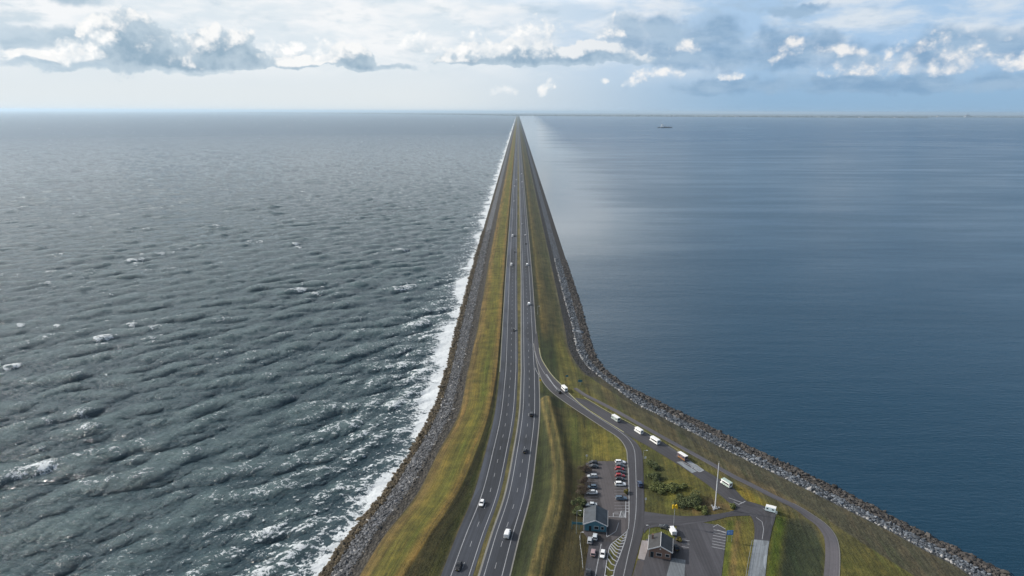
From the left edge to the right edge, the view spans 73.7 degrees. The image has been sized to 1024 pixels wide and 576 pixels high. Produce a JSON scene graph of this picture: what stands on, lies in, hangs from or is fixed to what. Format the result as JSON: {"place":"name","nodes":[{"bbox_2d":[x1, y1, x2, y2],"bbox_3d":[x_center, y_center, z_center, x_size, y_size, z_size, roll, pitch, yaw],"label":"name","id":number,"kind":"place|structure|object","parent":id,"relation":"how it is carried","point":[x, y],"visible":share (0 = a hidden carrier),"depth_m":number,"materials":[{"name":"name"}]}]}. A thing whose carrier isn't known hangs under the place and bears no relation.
{"place":"outdoors","nodes":[
{"label":"outdoors","id":0,"kind":"place"},
{"bbox_2d":[0,110,516,575],"bbox_3d":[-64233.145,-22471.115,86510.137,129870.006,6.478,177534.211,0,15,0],"label":"sea water","id":1,"kind":"structure","parent":0,"point":[225,341],"depth_m":516.63,"materials":[{"name":"blue liquid"}]},
{"bbox_2d":[441,116,517,575],"bbox_3d":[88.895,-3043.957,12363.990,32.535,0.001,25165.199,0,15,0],"label":"motorway road","id":2,"kind":"structure","parent":0,"point":[509,367],"depth_m":324.25,"materials":[{"name":"grey asphalt"}]},
{"bbox_2d":[455,561,461,570],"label":"car","id":3,"kind":"object","parent":2,"relation":"on","point":[458,566],"visible":1,"depth_m":230.88,"materials":[{"name":"black paint"}]},
{"bbox_2d":[479,499,484,506],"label":"car","id":4,"kind":"object","parent":2,"relation":"on","point":[482,502],"visible":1,"depth_m":268.08,"materials":[{"name":"white paint"}]},
{"bbox_2d":[451,136,516,574],"bbox_3d":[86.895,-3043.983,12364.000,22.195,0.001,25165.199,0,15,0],"label":"road marking","id":5,"kind":"object","parent":2,"relation":"on","point":[498,427],"visible":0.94,"depth_m":313.58,"materials":[{"name":"paint"}]},
{"bbox_2d":[469,134,517,574],"bbox_3d":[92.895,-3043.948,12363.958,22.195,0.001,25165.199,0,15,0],"label":"road marking","id":6,"kind":"object","parent":2,"relation":"on","point":[506,449],"visible":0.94,"depth_m":291.15,"materials":[{"name":"paint"}]},
{"bbox_2d":[499,142,515,371],"bbox_3d":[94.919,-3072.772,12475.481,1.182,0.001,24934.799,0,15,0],"label":"kerb strip","id":7,"kind":"object","parent":2,"relation":"on","point":[505,282],"visible":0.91,"depth_m":574.25,"materials":[{"name":"concrete"}]},
{"bbox_2d":[480,120,538,575],"bbox_3d":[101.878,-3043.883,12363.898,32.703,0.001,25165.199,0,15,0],"label":"motorway road","id":8,"kind":"structure","parent":0,"point":[499,551],"depth_m":320.39,"materials":[{"name":"grey asphalt"}]},
{"bbox_2d":[462,243,528,567],"bbox_3d":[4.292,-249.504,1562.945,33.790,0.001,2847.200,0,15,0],"label":"road marking","id":9,"kind":"object","parent":8,"relation":"on","point":[500,447],"visible":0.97,"depth_m":301.95,"materials":[{"name":"paint"}]},
{"bbox_2d":[484,133,523,574],"bbox_3d":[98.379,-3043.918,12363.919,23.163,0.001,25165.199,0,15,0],"label":"road marking","id":10,"kind":"object","parent":8,"relation":"on","point":[521,422],"visible":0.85,"depth_m":313.66,"materials":[{"name":"paint"}]},
{"bbox_2d":[504,529,510,538],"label":"white van","id":11,"kind":"object","parent":8,"relation":"on","point":[507,532],"visible":1,"depth_m":247.73,"materials":[{"name":"paint"}]},
{"bbox_2d":[502,121,534,574],"bbox_3d":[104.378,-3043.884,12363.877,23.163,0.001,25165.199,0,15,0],"label":"road marking","id":12,"kind":"object","parent":8,"relation":"on","point":[534,415],"visible":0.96,"depth_m":348.92,"materials":[{"name":"paint"}]},
{"bbox_2d":[509,119,539,575],"bbox_3d":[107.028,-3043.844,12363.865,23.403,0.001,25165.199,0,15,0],"label":"kerb strip","id":13,"kind":"object","parent":8,"relation":"on","point":[538,428],"visible":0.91,"depth_m":307.84,"materials":[{"name":"concrete"}]},
{"bbox_2d":[0,0,1023,113],"label":"sky","id":14,"kind":"structure","parent":0,"point":[587,56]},
{"bbox_2d":[534,332,643,575],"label":"exit road","id":15,"kind":"structure","parent":0,"point":[634,478],"depth_m":289.12,"materials":[{"name":"grey asphalt"}]},
{"bbox_2d":[561,385,567,391],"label":"camper van","id":16,"kind":"object","parent":15,"relation":"on","point":[564,388],"visible":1,"depth_m":376.97,"materials":[{"name":"white paint"}]},
{"bbox_2d":[539,348,622,431],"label":"kerb strip","id":17,"kind":"object","parent":15,"relation":"on","point":[572,396],"visible":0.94,"depth_m":368.45,"materials":[{"name":"grey concrete"}]},
{"bbox_2d":[533,343,629,512],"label":"kerb strip","id":18,"kind":"object","parent":15,"relation":"on","point":[590,419],"visible":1,"depth_m":340.64,"materials":[{"name":"concrete"}]},
{"bbox_2d":[535,353,636,575],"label":"road marking","id":19,"kind":"object","parent":15,"relation":"on","point":[635,470],"visible":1,"depth_m":280.64,"materials":[{"name":"paint"}]},
{"bbox_2d":[637,481,642,486],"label":"car","id":20,"kind":"object","parent":15,"relation":"on","point":[640,483],"visible":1,"depth_m":281.28,"materials":[{"name":"blue paint"}]},
{"bbox_2d":[584,540,610,575],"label":"entry road","id":21,"kind":"structure","parent":0,"point":[591,563],"depth_m":236.11,"materials":[{"name":"grey asphalt"}]},
{"bbox_2d":[585,568,591,575],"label":"car","id":22,"kind":"object","parent":21,"relation":"on","point":[588,571],"visible":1,"depth_m":227.32,"materials":[{"name":"black paint"}]},
{"bbox_2d":[587,537,592,543],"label":"car","id":23,"kind":"object","parent":21,"relation":"on","point":[589,540],"visible":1,"depth_m":244.15,"materials":[{"name":"silver paint"}]},
{"bbox_2d":[590,549,595,556],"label":"car","id":24,"kind":"object","parent":21,"relation":"on","point":[593,553],"visible":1,"depth_m":237.45,"materials":[{"name":"paint"}]},
{"bbox_2d":[600,549,605,557],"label":"car","id":25,"kind":"object","parent":21,"relation":"on","point":[602,553],"visible":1,"depth_m":237.41,"materials":[{"name":"white paint"}]},
{"bbox_2d":[206,112,1023,117],"bbox_3d":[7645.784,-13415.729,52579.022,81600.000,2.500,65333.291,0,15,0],"label":"shore","id":26,"kind":"structure","parent":0,"point":[704,115],"depth_m":40862.21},
{"bbox_2d":[209,112,1022,117],"bbox_3d":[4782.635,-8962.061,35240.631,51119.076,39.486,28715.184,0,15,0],"label":"treeline","id":27,"kind":"object","parent":26,"relation":"on","point":[649,115],"visible":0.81,"depth_m":26347.69,"materials":[{"name":"green plant"}]},
{"bbox_2d":[633,560,643,575],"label":"tile pavement","id":28,"kind":"structure","parent":0,"point":[638,569],"depth_m":231.52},
{"bbox_2d":[638,540,647,559],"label":"tile pavement","id":29,"kind":"structure","parent":0,"point":[643,549],"depth_m":241.57,"materials":[{"name":"grey tile"}]},
{"bbox_2d":[648,532,672,559],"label":"roadside building","id":30,"kind":"structure","parent":0,"point":[660,544],"depth_m":237.19,"materials":[{"name":"brick"}]},
{"bbox_2d":[323,116,999,575],"bbox_3d":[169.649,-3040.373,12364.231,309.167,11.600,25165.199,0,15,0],"label":"ground","id":31,"kind":"structure","parent":0,"point":[417,532],"depth_m":288.88,"materials":[{"name":"green plant"}]},
{"bbox_2d":[318,229,492,575],"bbox_3d":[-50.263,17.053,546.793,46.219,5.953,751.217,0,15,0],"label":"rubble slope","id":32,"kind":"structure","parent":31,"relation":"on","point":[342,548],"depth_m":319.49,"materials":[{"name":"stone"}]},
{"bbox_2d":[473,151,520,575],"bbox_3d":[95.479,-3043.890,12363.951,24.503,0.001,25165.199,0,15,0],"label":"median grass strip","id":33,"kind":"object","parent":31,"relation":"on","point":[483,549],"visible":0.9,"depth_m":367.12,"materials":[{"name":"green plant"}]},
{"bbox_2d":[478,143,521,575],"bbox_3d":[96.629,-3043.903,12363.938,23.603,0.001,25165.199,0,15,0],"label":"kerb strip","id":34,"kind":"object","parent":33,"relation":"on","point":[481,566],"visible":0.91,"depth_m":319.39,"materials":[{"name":"concrete"}]},
{"bbox_2d":[570,497,586,505],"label":"shrub","id":35,"kind":"object","parent":31,"relation":"on","point":[581,501],"visible":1,"depth_m":268.04,"materials":[{"name":"green plant"}]},
{"bbox_2d":[572,505,584,515],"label":"shrub","id":36,"kind":"object","parent":31,"relation":"on","point":[578,508],"visible":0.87,"depth_m":262.34,"materials":[{"name":"green plant"}]},
{"bbox_2d":[575,483,589,494],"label":"shrub","id":37,"kind":"object","parent":31,"relation":"on","point":[582,487],"visible":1,"depth_m":275.79,"materials":[{"name":"brown plant"}]},
{"bbox_2d":[578,475,590,485],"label":"shrub","id":38,"kind":"object","parent":31,"relation":"on","point":[584,480],"visible":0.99,"depth_m":282.42,"materials":[{"name":"green plant"}]},
{"bbox_2d":[577,465,591,472],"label":"shrub","id":39,"kind":"object","parent":31,"relation":"on","point":[585,468],"visible":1,"depth_m":293.03,"materials":[{"name":"green plant"}]},
{"bbox_2d":[583,461,628,560],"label":"parking lot","id":40,"kind":"structure","parent":31,"relation":"on","point":[608,490],"depth_m":273.39,"materials":[{"name":"grey asphalt"}]},
{"bbox_2d":[572,505,607,531],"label":"roadside building","id":41,"kind":"structure","parent":40,"relation":"on","point":[595,517],"depth_m":252.62,"materials":[{"name":"wood"}]},
{"bbox_2d":[585,502,596,506],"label":"car","id":42,"kind":"object","parent":40,"relation":"on","point":[589,504],"visible":0.89,"depth_m":267.37,"materials":[{"name":"paint"}]},
{"bbox_2d":[586,473,597,477],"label":"car","id":43,"kind":"object","parent":40,"relation":"on","point":[593,475],"visible":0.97,"depth_m":288.18,"materials":[{"name":"silver paint"}]},
{"bbox_2d":[586,489,597,494],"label":"car","id":44,"kind":"object","parent":40,"relation":"on","point":[593,491],"visible":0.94,"depth_m":276.06,"materials":[{"name":"white paint"}]},
{"bbox_2d":[587,484,596,488],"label":"car","id":45,"kind":"object","parent":40,"relation":"on","point":[592,486],"visible":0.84,"depth_m":280.06,"materials":[{"name":"blue paint"}]},
{"bbox_2d":[588,460,597,464],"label":"car","id":46,"kind":"object","parent":40,"relation":"on","point":[593,462],"visible":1,"depth_m":299.31,"materials":[{"name":"black paint"}]},
{"bbox_2d":[589,464,598,468],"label":"car","id":47,"kind":"object","parent":40,"relation":"on","point":[596,466],"visible":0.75,"depth_m":296.23,"materials":[{"name":"paint"}]},
{"bbox_2d":[592,533,597,540],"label":"car","id":48,"kind":"object","parent":40,"relation":"on","point":[595,536],"visible":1,"depth_m":246.41,"materials":[{"name":"paint"}]},
{"bbox_2d":[615,473,624,477],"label":"car","id":49,"kind":"object","parent":40,"relation":"on","point":[620,474],"visible":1,"depth_m":288.93,"materials":[{"name":"red paint"}]},
{"bbox_2d":[615,476,624,480],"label":"car","id":50,"kind":"object","parent":40,"relation":"on","point":[618,478],"visible":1,"depth_m":286.05,"materials":[{"name":"black paint"}]},
{"bbox_2d":[615,466,624,470],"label":"car","id":51,"kind":"object","parent":40,"relation":"on","point":[619,468],"visible":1,"depth_m":294.29,"materials":[{"name":"red paint"}]},
{"bbox_2d":[615,459,625,463],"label":"car","id":52,"kind":"object","parent":40,"relation":"on","point":[619,461],"visible":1,"depth_m":300.10,"materials":[{"name":"white paint"}]},
{"bbox_2d":[615,481,625,486],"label":"car","id":53,"kind":"object","parent":40,"relation":"on","point":[619,483],"visible":1,"depth_m":281.99,"materials":[{"name":"white paint"}]},
{"bbox_2d":[615,470,625,473],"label":"car","id":54,"kind":"object","parent":40,"relation":"on","point":[620,471],"visible":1,"depth_m":291.47,"materials":[{"name":"paint"}]},
{"bbox_2d":[615,495,626,499],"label":"car","id":55,"kind":"object","parent":40,"relation":"on","point":[619,497],"visible":1,"depth_m":271.94,"materials":[{"name":"blue paint"}]},
{"bbox_2d":[595,462,763,575],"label":"road marking","id":56,"kind":"object","parent":40,"relation":"on","point":[623,514],"visible":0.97,"depth_m":247.93,"materials":[{"name":"paint"}]},
{"bbox_2d":[646,459,659,468],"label":"shrub","id":57,"kind":"object","parent":31,"relation":"on","point":[652,464],"visible":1,"depth_m":296.89,"materials":[{"name":"green plant"}]},
{"bbox_2d":[647,472,661,481],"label":"shrub","id":58,"kind":"object","parent":31,"relation":"on","point":[654,476],"visible":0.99,"depth_m":287.58,"materials":[{"name":"green plant"}]},
{"bbox_2d":[649,481,665,493],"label":"shrub","id":59,"kind":"object","parent":31,"relation":"on","point":[658,488],"visible":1,"depth_m":278.32,"materials":[{"name":"green plant"}]},
{"bbox_2d":[655,481,676,492],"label":"shrub","id":60,"kind":"object","parent":31,"relation":"on","point":[669,487],"visible":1,"depth_m":278.79,"materials":[{"name":"green plant"}]},
{"bbox_2d":[672,504,677,525],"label":"pole sign","id":61,"kind":"object","parent":31,"relation":"on","point":[674,506],"visible":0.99,"depth_m":253.59,"materials":[{"name":"metal"}]},
{"bbox_2d":[667,558,684,575],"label":"concrete yard","id":62,"kind":"structure","parent":31,"relation":"on","point":[676,567],"depth_m":232.10,"materials":[{"name":"grey concrete"}]},
{"bbox_2d":[669,482,687,489],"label":"shrub","id":63,"kind":"object","parent":31,"relation":"on","point":[680,486],"visible":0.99,"depth_m":280.52,"materials":[{"name":"green plant"}]},
{"bbox_2d":[639,522,726,575],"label":"parking lot","id":64,"kind":"structure","parent":31,"relation":"on","point":[701,555],"depth_m":239.51,"materials":[{"name":"grey asphalt"}]},
{"bbox_2d":[669,526,676,534],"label":"van","id":65,"kind":"object","parent":64,"relation":"on","point":[672,530],"visible":1,"depth_m":249.43,"materials":[{"name":"white paint"}]},
{"bbox_2d":[673,543,678,550],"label":"car","id":66,"kind":"object","parent":64,"relation":"on","point":[675,547],"visible":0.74,"depth_m":240.87,"materials":[{"name":"black paint"}]},
{"bbox_2d":[672,494,696,507],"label":"shrub","id":67,"kind":"object","parent":31,"relation":"on","point":[680,502],"visible":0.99,"depth_m":268.64,"materials":[{"name":"green plant"}]},
{"bbox_2d":[685,490,702,505],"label":"shrub","id":68,"kind":"object","parent":31,"relation":"on","point":[697,500],"visible":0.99,"depth_m":270.85,"materials":[{"name":"green plant"}]},
{"bbox_2d":[694,505,707,514],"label":"shrub","id":69,"kind":"object","parent":31,"relation":"on","point":[704,508],"visible":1,"depth_m":265.31,"materials":[{"name":"green plant"}]},
{"bbox_2d":[711,464,719,510],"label":"flag mast","id":70,"kind":"object","parent":31,"relation":"on","point":[714,507],"visible":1,"depth_m":265.71,"materials":[{"name":"white metal"}]},
{"bbox_2d":[727,530,732,541],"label":"information board","id":71,"kind":"object","parent":31,"relation":"on","point":[729,532],"visible":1,"depth_m":245.20,"materials":[{"name":"metal"}]},
{"bbox_2d":[729,503,735,508],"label":"shrub","id":72,"kind":"object","parent":31,"relation":"on","point":[732,505],"visible":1,"depth_m":267.06,"materials":[{"name":"green plant"}]},
{"bbox_2d":[748,539,768,575],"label":"concrete lane","id":73,"kind":"structure","parent":31,"relation":"on","point":[758,562],"depth_m":236.96,"materials":[{"name":"grey concrete"}]},
{"bbox_2d":[554,258,1009,575],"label":"rubble slope","id":74,"kind":"structure","parent":31,"relation":"on","point":[940,548],"depth_m":311.98,"materials":[{"name":"stone"}]},
{"bbox_2d":[575,398,747,507],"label":"layby road","id":75,"kind":"structure","parent":0,"point":[706,477],"depth_m":312.29,"materials":[{"name":"grey asphalt"}]},
{"bbox_2d":[611,414,620,421],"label":"box lorry","id":76,"kind":"object","parent":75,"relation":"on","point":[615,417],"visible":1,"depth_m":341.26,"materials":[{"name":"white paint"}]},
{"bbox_2d":[634,426,642,433],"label":"camper van","id":77,"kind":"object","parent":75,"relation":"on","point":[638,430],"visible":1,"depth_m":328.15,"materials":[{"name":"white paint"}]},
{"bbox_2d":[649,435,659,444],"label":"camper van","id":78,"kind":"object","parent":75,"relation":"on","point":[654,439],"visible":1,"depth_m":318.37,"materials":[{"name":"white paint"}]},
{"bbox_2d":[677,451,687,460],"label":"camper van","id":79,"kind":"object","parent":75,"relation":"on","point":[682,456],"visible":1,"depth_m":303.59,"materials":[{"name":"paint"}]},
{"bbox_2d":[677,461,696,472],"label":"tile pavement","id":80,"kind":"structure","parent":75,"relation":"on","point":[690,469],"depth_m":297.39,"materials":[{"name":"grey tile"}]},
{"bbox_2d":[686,461,701,471],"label":"tile pavement","id":81,"kind":"structure","parent":75,"relation":"on","point":[696,467],"depth_m":298.26,"materials":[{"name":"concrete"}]},
{"bbox_2d":[720,477,732,487],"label":"camper van","id":82,"kind":"object","parent":75,"relation":"on","point":[726,482],"visible":1,"depth_m":282.00,"materials":[{"name":"white paint"}]},
{"bbox_2d":[644,510,749,532],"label":"junction road","id":83,"kind":"structure","parent":0,"point":[651,519],"depth_m":260.09,"materials":[{"name":"grey asphalt"}]},
{"bbox_2d":[658,524,668,530],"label":"car","id":84,"kind":"object","parent":83,"relation":"on","point":[664,526],"visible":0.98,"depth_m":253.15,"materials":[{"name":"paint"}]},
{"bbox_2d":[573,388,839,575],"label":"path","id":85,"kind":"structure","parent":0,"point":[832,561],"depth_m":268.45,"materials":[{"name":"grey asphalt"}]},
{"bbox_2d":[801,507,839,575],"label":"kerb strip","id":86,"kind":"object","parent":85,"relation":"on","point":[837,540],"visible":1,"depth_m":247.61,"materials":[{"name":"concrete"}]},
{"bbox_2d":[735,502,775,540],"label":"junction road","id":87,"kind":"structure","parent":0,"point":[759,512],"depth_m":260.28,"materials":[{"name":"grey asphalt"}]},
{"bbox_2d":[763,504,776,512],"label":"caravan","id":88,"kind":"object","parent":87,"relation":"on","point":[770,508],"visible":1,"depth_m":264.17,"materials":[{"name":"white paint"}]},
{"bbox_2d":[518,112,1023,575],"bbox_3d":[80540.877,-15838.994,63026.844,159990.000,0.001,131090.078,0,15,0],"label":"lake water","id":89,"kind":"structure","parent":0,"point":[839,302],"depth_m":627.70,"materials":[{"name":"blue liquid"}]}
]}

